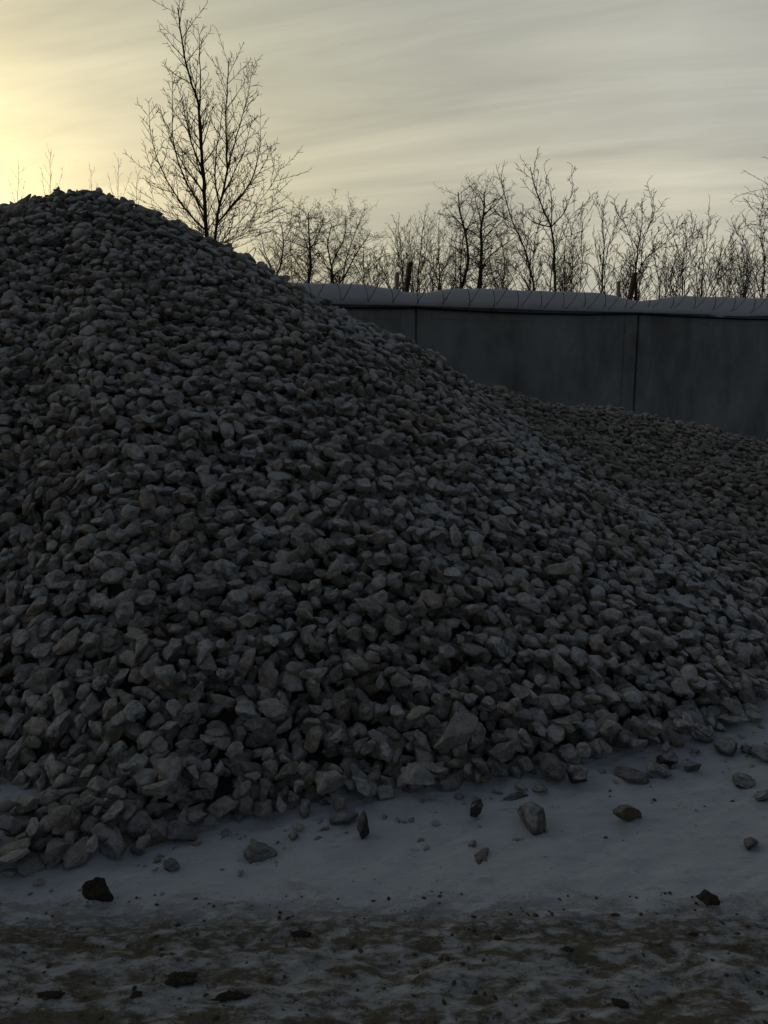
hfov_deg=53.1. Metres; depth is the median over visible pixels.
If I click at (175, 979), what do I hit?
mud lump
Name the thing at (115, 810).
stone
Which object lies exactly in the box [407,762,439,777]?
stone
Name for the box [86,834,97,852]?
stone
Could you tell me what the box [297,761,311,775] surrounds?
stone
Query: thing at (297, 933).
mud lump
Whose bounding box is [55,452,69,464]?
stone
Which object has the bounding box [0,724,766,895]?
stone chips
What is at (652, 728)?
stone
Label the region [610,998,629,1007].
mud lump
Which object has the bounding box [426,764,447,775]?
stone
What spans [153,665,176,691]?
stone
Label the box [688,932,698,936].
mud lump
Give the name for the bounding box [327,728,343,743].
stone
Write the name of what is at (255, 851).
stone
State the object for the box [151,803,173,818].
stone
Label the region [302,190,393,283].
bare tree
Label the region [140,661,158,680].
stone
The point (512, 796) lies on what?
stone
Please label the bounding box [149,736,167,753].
stone
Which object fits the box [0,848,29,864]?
stone
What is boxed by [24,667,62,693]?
stone
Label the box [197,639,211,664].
stone
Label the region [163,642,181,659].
stone
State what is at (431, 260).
bare tree
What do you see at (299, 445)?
stone
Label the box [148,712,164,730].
stone
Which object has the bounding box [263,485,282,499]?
stone
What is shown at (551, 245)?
bare tree
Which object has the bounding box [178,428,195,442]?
stone
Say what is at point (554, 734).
stone
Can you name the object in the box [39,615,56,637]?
stone
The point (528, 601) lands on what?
stone
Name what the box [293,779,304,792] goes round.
stone
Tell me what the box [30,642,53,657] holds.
stone
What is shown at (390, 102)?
sky
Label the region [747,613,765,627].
stone
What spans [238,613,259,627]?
stone
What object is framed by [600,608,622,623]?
stone
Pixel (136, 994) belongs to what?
mud lump
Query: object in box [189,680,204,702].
stone
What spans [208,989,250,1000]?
mud lump
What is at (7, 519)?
stone
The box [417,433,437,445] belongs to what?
stone
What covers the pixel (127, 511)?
stone
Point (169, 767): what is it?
stone
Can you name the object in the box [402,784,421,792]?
stone
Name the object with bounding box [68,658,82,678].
stone
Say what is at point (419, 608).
stone
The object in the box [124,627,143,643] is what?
stone
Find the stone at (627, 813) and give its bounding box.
[612,804,641,821]
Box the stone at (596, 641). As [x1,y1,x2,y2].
[589,634,603,650]
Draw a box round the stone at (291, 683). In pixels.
[282,671,303,691]
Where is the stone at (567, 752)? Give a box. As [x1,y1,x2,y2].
[558,743,576,761]
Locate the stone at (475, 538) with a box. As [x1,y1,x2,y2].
[467,531,482,547]
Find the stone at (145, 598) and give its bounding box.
[135,589,155,605]
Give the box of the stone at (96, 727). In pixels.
[88,720,104,737]
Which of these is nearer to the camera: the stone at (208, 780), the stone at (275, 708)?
the stone at (208, 780)
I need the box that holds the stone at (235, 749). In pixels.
[225,740,243,758]
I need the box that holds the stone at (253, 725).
[244,712,262,731]
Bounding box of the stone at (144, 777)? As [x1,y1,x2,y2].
[132,768,157,786]
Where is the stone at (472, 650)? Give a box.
[460,643,484,656]
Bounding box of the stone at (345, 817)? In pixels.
[329,809,358,824]
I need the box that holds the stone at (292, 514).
[286,505,298,521]
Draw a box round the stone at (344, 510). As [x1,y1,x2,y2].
[336,499,354,516]
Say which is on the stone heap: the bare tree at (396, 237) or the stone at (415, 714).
the stone at (415, 714)
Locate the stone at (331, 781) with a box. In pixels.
[317,770,346,793]
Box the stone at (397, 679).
[390,672,413,686]
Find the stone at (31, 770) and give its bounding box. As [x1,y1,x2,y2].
[22,762,40,778]
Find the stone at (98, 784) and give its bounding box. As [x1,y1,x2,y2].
[86,775,109,792]
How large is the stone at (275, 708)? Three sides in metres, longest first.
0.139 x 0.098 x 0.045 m
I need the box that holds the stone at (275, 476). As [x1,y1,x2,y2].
[267,471,290,482]
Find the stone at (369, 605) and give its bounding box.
[354,598,383,612]
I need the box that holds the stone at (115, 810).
[100,799,124,823]
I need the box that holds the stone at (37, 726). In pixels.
[23,717,48,736]
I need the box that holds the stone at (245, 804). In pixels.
[239,795,252,814]
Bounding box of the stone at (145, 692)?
[131,686,157,700]
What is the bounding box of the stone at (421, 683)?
[412,675,430,690]
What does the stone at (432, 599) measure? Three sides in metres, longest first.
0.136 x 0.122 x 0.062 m
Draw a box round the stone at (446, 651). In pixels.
[438,644,454,658]
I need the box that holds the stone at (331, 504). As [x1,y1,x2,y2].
[324,497,341,511]
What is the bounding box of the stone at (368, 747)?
[360,738,375,753]
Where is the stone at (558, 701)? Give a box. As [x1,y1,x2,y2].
[547,694,569,709]
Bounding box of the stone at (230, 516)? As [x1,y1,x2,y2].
[223,510,237,521]
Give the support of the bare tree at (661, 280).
on the ground
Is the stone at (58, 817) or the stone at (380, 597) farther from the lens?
the stone at (380, 597)
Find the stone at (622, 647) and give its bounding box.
[615,640,629,656]
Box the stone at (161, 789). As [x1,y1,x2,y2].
[141,779,179,798]
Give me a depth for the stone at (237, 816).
2.86 m
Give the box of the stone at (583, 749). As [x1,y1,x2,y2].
[575,742,590,756]
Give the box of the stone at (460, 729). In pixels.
[433,711,477,749]
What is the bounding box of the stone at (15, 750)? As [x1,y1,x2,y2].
[5,737,24,761]
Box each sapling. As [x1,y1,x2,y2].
[9,162,25,202]
[40,143,63,193]
[108,154,131,197]
[130,165,143,206]
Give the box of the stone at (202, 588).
[194,581,223,595]
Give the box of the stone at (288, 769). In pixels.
[275,761,298,780]
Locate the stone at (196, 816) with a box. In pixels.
[188,810,206,821]
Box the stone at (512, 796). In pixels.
[503,791,527,800]
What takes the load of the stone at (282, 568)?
on the stone heap
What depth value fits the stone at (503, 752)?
3.18 m
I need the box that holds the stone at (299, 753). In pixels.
[291,738,307,763]
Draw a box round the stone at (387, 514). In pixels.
[379,508,394,521]
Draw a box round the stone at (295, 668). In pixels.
[285,661,308,678]
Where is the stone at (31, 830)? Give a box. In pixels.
[25,817,40,840]
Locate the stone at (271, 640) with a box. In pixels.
[263,634,278,646]
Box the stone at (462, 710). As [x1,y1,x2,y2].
[458,708,469,712]
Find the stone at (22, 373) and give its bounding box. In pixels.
[12,369,32,378]
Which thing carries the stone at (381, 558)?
on the stone heap
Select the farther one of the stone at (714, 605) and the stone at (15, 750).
the stone at (714, 605)
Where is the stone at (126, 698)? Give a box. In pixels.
[117,689,134,704]
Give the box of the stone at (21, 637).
[12,629,29,647]
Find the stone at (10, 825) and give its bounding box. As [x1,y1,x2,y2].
[0,815,20,834]
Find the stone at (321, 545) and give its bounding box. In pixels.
[314,537,330,553]
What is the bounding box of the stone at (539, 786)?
[532,781,546,791]
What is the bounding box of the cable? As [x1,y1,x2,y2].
[339,307,767,319]
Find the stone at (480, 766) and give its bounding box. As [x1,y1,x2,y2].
[470,758,490,779]
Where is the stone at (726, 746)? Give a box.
[713,736,737,756]
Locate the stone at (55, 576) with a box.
[45,569,65,588]
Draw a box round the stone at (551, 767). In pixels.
[539,752,565,781]
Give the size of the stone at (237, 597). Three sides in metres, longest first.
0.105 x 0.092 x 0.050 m
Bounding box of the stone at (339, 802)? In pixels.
[330,793,347,811]
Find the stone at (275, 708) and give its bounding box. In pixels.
[257,698,287,719]
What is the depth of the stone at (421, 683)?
3.33 m
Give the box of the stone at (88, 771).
[80,764,95,777]
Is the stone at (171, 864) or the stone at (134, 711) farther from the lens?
the stone at (134, 711)
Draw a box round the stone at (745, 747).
[739,742,754,755]
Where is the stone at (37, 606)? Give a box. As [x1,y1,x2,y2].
[26,596,47,616]
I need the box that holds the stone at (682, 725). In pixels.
[673,719,693,732]
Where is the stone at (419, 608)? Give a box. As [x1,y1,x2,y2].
[411,597,427,616]
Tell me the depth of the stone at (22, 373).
5.02 m
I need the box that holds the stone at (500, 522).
[490,515,512,531]
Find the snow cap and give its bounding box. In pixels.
[288,282,767,316]
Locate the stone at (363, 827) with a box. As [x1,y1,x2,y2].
[357,810,369,839]
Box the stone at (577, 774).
[567,765,588,783]
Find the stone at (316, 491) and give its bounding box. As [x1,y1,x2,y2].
[309,483,321,499]
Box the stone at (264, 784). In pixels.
[258,778,270,802]
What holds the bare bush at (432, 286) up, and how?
on the ground
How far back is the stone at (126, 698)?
3.17 m
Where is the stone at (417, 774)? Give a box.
[400,763,435,784]
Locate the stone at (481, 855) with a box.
[474,847,488,863]
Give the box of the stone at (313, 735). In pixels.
[306,725,321,752]
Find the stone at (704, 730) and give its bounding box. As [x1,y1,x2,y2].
[693,722,712,736]
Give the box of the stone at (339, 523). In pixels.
[331,518,348,527]
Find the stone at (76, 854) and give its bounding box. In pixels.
[62,836,91,868]
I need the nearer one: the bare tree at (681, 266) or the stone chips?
the stone chips
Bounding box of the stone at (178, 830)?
[166,820,197,841]
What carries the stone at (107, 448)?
on the stone heap
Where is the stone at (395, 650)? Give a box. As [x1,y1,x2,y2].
[387,643,401,658]
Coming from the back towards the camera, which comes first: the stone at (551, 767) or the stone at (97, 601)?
the stone at (97, 601)
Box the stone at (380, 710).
[374,703,388,718]
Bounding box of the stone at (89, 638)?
[79,632,100,644]
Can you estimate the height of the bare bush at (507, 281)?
5.893 m
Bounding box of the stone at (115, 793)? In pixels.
[106,785,127,801]
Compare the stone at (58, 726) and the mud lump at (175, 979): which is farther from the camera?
the stone at (58, 726)
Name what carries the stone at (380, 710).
on the stone heap
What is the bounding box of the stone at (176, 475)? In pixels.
[167,470,185,481]
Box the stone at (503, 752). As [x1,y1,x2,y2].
[489,741,515,762]
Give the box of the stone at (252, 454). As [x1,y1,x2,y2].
[239,449,257,458]
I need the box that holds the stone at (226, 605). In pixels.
[219,596,237,612]
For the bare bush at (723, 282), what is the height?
5.648 m
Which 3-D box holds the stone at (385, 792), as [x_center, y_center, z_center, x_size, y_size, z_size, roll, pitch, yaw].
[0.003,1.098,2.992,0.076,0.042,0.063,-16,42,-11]
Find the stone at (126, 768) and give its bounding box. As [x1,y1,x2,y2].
[117,761,136,775]
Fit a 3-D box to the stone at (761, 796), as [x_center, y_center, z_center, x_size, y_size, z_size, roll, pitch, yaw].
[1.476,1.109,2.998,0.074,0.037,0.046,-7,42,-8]
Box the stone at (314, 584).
[308,579,319,590]
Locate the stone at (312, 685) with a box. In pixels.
[306,677,320,693]
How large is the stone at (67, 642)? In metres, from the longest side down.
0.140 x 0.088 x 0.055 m
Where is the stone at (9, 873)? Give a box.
[0,868,16,878]
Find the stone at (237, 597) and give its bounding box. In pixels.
[227,590,248,604]
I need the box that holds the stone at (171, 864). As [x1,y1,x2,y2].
[164,858,179,871]
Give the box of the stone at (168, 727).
[159,721,178,732]
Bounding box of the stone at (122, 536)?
[115,529,129,543]
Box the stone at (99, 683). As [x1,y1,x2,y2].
[92,676,107,691]
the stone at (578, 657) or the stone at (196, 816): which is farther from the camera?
the stone at (578, 657)
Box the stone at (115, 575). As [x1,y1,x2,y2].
[100,567,127,583]
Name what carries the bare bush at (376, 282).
on the ground
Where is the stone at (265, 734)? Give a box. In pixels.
[252,718,276,745]
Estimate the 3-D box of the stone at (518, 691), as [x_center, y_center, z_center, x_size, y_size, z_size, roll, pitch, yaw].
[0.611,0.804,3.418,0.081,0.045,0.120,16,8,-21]
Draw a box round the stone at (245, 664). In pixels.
[237,648,255,676]
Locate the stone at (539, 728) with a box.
[532,720,546,737]
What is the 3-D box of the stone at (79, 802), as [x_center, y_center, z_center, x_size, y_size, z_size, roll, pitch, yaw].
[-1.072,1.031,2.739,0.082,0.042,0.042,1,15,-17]
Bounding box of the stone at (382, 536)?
[367,529,393,544]
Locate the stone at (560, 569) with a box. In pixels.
[543,563,572,574]
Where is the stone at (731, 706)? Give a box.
[720,697,741,715]
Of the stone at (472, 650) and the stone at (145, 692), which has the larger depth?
the stone at (472, 650)
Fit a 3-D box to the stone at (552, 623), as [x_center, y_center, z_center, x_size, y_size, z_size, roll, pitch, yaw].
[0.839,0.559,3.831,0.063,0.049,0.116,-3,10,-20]
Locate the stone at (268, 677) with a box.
[258,665,278,690]
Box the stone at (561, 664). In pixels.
[551,653,572,676]
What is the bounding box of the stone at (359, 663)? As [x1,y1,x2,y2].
[348,654,371,671]
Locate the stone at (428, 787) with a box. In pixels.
[424,785,433,790]
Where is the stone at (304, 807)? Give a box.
[298,799,310,818]
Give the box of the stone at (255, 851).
[243,838,276,863]
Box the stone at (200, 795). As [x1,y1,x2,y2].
[187,789,210,801]
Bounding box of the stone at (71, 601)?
[64,592,77,611]
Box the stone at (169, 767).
[155,755,181,779]
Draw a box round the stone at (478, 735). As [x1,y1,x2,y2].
[470,721,485,744]
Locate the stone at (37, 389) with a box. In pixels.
[29,384,45,393]
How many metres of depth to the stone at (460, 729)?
3.10 m
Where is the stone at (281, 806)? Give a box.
[276,793,287,812]
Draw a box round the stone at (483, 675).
[465,667,499,682]
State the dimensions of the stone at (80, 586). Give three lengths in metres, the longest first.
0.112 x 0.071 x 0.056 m
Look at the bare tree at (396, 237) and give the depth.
31.78 m
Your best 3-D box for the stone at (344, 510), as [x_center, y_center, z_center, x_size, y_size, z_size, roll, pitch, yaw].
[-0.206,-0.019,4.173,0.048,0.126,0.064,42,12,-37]
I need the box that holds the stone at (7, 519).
[0,512,18,527]
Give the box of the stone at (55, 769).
[46,760,65,785]
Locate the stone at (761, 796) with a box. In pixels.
[752,789,767,801]
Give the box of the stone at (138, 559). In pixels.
[130,553,153,565]
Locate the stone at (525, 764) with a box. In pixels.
[517,756,533,772]
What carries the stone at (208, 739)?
on the stone heap
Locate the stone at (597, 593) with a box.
[589,585,604,601]
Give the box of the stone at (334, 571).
[328,559,341,578]
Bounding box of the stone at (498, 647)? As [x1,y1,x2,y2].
[485,636,509,659]
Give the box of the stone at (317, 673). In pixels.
[298,667,327,678]
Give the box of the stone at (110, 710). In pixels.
[102,697,118,719]
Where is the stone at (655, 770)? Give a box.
[646,761,671,778]
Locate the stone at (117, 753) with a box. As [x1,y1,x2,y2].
[106,740,127,763]
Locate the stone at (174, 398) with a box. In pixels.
[164,389,183,407]
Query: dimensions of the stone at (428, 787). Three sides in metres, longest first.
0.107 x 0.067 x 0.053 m
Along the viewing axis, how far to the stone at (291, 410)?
4.82 m
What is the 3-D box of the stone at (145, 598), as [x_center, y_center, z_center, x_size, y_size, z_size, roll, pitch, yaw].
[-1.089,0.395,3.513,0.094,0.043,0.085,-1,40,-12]
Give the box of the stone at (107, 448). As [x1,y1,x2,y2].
[99,443,114,454]
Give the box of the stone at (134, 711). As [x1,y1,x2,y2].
[122,700,145,722]
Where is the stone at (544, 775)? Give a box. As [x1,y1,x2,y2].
[540,764,552,780]
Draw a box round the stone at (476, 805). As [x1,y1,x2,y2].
[470,798,482,816]
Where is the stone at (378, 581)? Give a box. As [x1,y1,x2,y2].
[371,573,386,590]
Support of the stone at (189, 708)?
on the stone heap
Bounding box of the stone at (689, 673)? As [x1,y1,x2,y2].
[680,665,698,682]
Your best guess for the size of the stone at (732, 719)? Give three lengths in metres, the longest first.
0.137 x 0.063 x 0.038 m
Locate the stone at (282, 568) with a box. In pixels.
[270,560,292,575]
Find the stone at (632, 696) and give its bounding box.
[623,691,641,703]
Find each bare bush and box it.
[355,248,395,287]
[369,227,415,289]
[415,239,456,292]
[474,247,528,289]
[542,238,586,291]
[609,244,649,298]
[655,234,699,298]
[700,240,746,297]
[725,236,767,297]
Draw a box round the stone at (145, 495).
[139,489,156,513]
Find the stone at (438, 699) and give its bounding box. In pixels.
[431,693,444,707]
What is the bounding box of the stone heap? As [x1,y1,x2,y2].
[0,186,767,864]
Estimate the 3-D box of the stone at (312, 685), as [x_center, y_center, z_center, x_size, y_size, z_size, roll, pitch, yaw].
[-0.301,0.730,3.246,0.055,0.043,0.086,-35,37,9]
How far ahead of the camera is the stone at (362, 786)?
2.96 m
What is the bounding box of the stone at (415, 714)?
[406,705,430,721]
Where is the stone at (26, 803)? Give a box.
[14,795,37,813]
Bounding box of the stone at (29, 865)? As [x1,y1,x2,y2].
[18,855,46,876]
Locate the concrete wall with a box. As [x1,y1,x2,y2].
[327,304,767,441]
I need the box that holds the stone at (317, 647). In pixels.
[309,641,325,652]
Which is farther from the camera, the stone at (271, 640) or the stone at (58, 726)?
the stone at (271, 640)
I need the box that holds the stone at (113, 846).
[99,826,126,858]
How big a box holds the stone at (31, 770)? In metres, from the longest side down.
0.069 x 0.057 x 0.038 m
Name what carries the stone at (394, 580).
on the stone heap
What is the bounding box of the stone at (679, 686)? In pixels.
[671,677,689,694]
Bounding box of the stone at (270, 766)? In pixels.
[262,759,277,776]
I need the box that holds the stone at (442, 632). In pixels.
[431,624,451,641]
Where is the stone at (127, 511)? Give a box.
[120,504,139,518]
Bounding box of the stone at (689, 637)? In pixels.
[679,630,699,643]
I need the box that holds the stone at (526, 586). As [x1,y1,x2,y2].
[519,579,534,596]
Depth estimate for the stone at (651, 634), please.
3.86 m
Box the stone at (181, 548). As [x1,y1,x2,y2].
[174,540,189,556]
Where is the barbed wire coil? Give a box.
[249,247,767,316]
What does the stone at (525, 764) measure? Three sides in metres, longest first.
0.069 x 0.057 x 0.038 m
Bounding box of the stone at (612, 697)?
[605,692,620,702]
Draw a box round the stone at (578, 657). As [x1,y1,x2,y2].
[570,647,587,667]
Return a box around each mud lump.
[36,990,65,998]
[82,877,113,901]
[130,991,142,998]
[165,971,197,987]
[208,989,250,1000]
[291,930,310,936]
[561,946,573,951]
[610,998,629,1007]
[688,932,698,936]
[695,889,720,905]
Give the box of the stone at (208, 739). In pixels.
[200,734,216,744]
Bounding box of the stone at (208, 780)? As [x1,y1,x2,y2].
[197,772,217,788]
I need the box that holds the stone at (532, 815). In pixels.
[517,801,546,835]
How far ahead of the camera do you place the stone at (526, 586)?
3.96 m
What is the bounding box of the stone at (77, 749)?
[66,742,86,760]
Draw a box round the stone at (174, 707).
[165,699,183,717]
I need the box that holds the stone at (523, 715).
[510,707,532,722]
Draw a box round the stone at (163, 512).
[154,506,172,519]
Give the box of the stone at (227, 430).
[219,423,233,439]
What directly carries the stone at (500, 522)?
on the stone heap
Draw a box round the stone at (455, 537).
[450,524,461,547]
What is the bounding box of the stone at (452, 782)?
[440,770,463,791]
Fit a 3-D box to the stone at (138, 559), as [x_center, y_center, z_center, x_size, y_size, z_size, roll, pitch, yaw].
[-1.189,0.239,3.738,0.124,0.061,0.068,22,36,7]
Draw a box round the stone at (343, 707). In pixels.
[335,699,352,718]
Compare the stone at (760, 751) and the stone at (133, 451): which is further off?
the stone at (133, 451)
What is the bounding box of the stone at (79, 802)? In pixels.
[71,797,95,807]
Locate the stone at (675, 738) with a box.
[667,728,684,747]
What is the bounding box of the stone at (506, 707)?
[498,702,515,713]
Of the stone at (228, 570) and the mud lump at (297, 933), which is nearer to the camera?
the mud lump at (297, 933)
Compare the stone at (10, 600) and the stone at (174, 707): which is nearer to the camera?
the stone at (174, 707)
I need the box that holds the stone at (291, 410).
[279,405,296,415]
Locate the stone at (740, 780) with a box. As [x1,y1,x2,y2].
[732,772,754,788]
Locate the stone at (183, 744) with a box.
[175,739,192,750]
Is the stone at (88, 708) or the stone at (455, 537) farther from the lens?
the stone at (455, 537)
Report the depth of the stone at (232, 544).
3.82 m
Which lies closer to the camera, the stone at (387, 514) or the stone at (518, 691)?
the stone at (518, 691)
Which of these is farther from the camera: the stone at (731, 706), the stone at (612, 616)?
the stone at (612, 616)
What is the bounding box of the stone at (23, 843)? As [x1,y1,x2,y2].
[0,837,31,856]
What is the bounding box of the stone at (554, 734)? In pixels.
[546,724,563,743]
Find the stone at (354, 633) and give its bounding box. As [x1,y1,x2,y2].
[345,627,361,640]
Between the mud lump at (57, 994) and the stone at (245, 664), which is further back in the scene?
the stone at (245, 664)
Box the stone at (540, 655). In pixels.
[528,649,551,661]
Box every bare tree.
[123,0,307,249]
[249,197,304,279]
[261,208,313,282]
[274,190,347,282]
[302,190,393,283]
[330,226,400,285]
[386,215,427,290]
[390,223,444,292]
[392,204,438,292]
[417,215,456,290]
[420,206,485,289]
[433,170,498,289]
[445,173,541,289]
[470,211,537,289]
[484,160,552,290]
[495,221,540,290]
[514,147,597,291]
[536,220,594,291]
[558,193,597,291]
[582,191,631,293]
[608,175,690,300]
[643,227,694,298]
[660,209,708,296]
[685,197,750,296]
[713,228,767,297]
[726,196,767,297]
[729,157,767,293]
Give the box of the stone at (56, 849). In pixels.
[44,837,73,866]
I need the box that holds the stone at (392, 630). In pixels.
[384,625,403,635]
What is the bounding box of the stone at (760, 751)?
[751,744,767,761]
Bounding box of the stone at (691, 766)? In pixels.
[682,762,701,771]
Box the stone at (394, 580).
[386,572,403,588]
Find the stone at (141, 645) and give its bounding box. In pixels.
[134,634,147,659]
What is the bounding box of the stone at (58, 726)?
[45,710,70,737]
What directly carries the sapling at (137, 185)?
on the ground
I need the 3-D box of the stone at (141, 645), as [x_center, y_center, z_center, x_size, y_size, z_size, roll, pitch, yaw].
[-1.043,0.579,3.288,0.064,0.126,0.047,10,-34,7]
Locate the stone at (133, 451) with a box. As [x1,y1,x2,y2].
[122,443,145,459]
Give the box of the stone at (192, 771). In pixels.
[186,764,198,779]
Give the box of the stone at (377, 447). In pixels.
[364,438,389,457]
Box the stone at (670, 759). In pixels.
[656,752,677,766]
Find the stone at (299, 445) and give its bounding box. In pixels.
[288,439,307,451]
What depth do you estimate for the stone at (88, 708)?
3.15 m
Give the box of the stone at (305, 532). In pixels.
[290,523,316,542]
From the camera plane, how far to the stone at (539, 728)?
3.29 m
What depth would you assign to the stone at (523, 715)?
3.35 m
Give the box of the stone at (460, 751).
[453,742,467,758]
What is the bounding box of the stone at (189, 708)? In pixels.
[181,700,198,713]
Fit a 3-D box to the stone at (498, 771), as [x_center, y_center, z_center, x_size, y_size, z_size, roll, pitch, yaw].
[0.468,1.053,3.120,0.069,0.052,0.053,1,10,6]
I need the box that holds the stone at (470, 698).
[464,693,478,704]
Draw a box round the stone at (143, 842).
[135,834,150,849]
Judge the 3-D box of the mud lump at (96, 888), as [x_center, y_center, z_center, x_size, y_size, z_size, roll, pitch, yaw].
[-0.899,1.184,2.415,0.103,0.087,0.055,0,10,0]
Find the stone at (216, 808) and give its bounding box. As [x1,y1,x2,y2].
[208,796,232,819]
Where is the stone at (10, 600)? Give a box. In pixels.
[5,585,15,606]
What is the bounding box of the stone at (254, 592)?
[247,585,265,600]
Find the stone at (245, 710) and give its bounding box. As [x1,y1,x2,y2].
[235,698,255,720]
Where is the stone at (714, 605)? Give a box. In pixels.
[709,600,721,611]
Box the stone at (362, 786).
[352,776,371,796]
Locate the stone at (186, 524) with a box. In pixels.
[177,517,193,530]
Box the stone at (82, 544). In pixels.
[74,536,92,554]
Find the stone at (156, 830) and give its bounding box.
[143,819,167,847]
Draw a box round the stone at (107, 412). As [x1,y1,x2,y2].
[99,403,115,423]
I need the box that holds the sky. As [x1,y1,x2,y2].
[0,0,767,300]
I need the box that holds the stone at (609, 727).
[600,719,619,735]
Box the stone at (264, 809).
[252,799,272,817]
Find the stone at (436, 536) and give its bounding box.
[429,531,446,542]
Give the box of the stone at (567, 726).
[553,718,574,732]
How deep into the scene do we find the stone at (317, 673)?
3.27 m
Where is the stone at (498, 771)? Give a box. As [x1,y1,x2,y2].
[491,763,507,777]
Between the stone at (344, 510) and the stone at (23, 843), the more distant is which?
the stone at (344, 510)
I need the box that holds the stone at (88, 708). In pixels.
[78,700,101,718]
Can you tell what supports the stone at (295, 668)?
on the stone heap
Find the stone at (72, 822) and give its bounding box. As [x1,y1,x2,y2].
[52,807,80,834]
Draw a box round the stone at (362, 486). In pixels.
[354,478,371,494]
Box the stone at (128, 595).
[114,588,137,605]
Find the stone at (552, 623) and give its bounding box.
[544,617,560,628]
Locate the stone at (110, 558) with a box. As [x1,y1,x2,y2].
[95,551,120,566]
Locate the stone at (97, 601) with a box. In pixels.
[89,593,109,609]
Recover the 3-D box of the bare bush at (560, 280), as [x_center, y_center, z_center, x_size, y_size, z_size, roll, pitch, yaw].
[5.607,-5.464,24.438,1.408,6.097,1.234,0,10,0]
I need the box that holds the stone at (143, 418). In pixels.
[132,414,153,423]
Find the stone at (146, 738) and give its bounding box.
[139,731,157,748]
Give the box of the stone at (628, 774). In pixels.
[614,766,648,782]
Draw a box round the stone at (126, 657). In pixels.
[119,650,135,667]
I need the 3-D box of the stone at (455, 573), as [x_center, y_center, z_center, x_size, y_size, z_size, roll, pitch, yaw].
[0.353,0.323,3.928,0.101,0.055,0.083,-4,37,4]
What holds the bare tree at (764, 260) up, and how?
on the ground
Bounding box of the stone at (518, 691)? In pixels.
[509,683,530,698]
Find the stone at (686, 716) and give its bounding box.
[682,711,693,731]
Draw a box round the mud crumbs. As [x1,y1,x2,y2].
[0,757,767,1023]
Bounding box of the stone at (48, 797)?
[38,789,66,805]
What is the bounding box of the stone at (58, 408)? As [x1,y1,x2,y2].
[50,403,64,413]
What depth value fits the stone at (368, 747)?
3.08 m
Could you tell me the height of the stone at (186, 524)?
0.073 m
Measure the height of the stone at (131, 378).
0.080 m
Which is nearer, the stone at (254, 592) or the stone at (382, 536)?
the stone at (254, 592)
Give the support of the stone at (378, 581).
on the stone heap
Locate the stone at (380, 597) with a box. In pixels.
[372,590,387,609]
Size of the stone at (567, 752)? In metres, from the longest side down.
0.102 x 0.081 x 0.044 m
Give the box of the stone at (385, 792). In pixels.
[375,784,394,800]
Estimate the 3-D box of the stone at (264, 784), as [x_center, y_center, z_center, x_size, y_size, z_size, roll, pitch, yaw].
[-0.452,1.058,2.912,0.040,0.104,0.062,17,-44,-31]
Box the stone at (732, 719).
[718,716,749,722]
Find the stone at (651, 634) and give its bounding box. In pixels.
[639,626,664,640]
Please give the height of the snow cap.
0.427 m
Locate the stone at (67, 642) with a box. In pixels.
[53,627,79,654]
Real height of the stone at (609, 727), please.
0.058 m
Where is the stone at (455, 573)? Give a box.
[443,567,462,578]
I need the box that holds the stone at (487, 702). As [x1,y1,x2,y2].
[480,696,495,709]
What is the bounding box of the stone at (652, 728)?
[643,719,661,737]
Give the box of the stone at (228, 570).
[213,559,240,580]
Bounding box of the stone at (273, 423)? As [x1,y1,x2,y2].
[265,418,282,428]
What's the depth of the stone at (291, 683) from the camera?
3.25 m
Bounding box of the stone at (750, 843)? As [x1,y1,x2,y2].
[743,837,758,849]
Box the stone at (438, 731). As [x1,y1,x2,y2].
[431,721,447,737]
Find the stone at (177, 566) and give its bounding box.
[170,554,184,573]
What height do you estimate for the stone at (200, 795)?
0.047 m
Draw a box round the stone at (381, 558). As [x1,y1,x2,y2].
[373,550,391,565]
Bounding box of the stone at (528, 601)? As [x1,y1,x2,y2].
[515,592,541,614]
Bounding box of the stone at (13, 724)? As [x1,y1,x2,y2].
[3,712,24,738]
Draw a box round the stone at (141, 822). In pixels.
[126,810,153,834]
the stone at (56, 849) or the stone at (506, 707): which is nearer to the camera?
the stone at (56, 849)
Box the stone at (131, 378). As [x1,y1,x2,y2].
[123,372,141,384]
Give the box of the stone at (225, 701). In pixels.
[211,694,235,707]
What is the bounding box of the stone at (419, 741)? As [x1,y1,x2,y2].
[411,729,431,752]
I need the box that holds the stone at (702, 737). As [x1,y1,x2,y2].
[695,725,713,742]
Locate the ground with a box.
[0,684,767,1023]
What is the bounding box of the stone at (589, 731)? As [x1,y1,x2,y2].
[579,718,598,741]
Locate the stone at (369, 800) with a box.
[360,796,375,802]
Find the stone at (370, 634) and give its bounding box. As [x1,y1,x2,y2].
[361,626,377,641]
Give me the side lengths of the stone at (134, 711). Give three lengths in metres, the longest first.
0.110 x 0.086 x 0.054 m
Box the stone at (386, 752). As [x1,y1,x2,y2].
[379,741,393,761]
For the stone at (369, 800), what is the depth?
2.98 m
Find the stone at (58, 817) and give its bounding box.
[46,805,71,827]
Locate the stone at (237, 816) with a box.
[230,808,244,822]
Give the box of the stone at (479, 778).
[473,770,484,783]
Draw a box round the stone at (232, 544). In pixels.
[224,537,240,551]
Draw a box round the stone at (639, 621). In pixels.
[630,616,655,628]
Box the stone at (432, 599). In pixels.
[419,589,442,608]
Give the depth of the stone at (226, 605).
3.55 m
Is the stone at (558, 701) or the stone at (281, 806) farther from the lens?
the stone at (558, 701)
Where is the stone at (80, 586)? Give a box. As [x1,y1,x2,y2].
[74,580,88,595]
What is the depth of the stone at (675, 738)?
3.42 m
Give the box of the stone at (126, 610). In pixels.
[115,601,134,621]

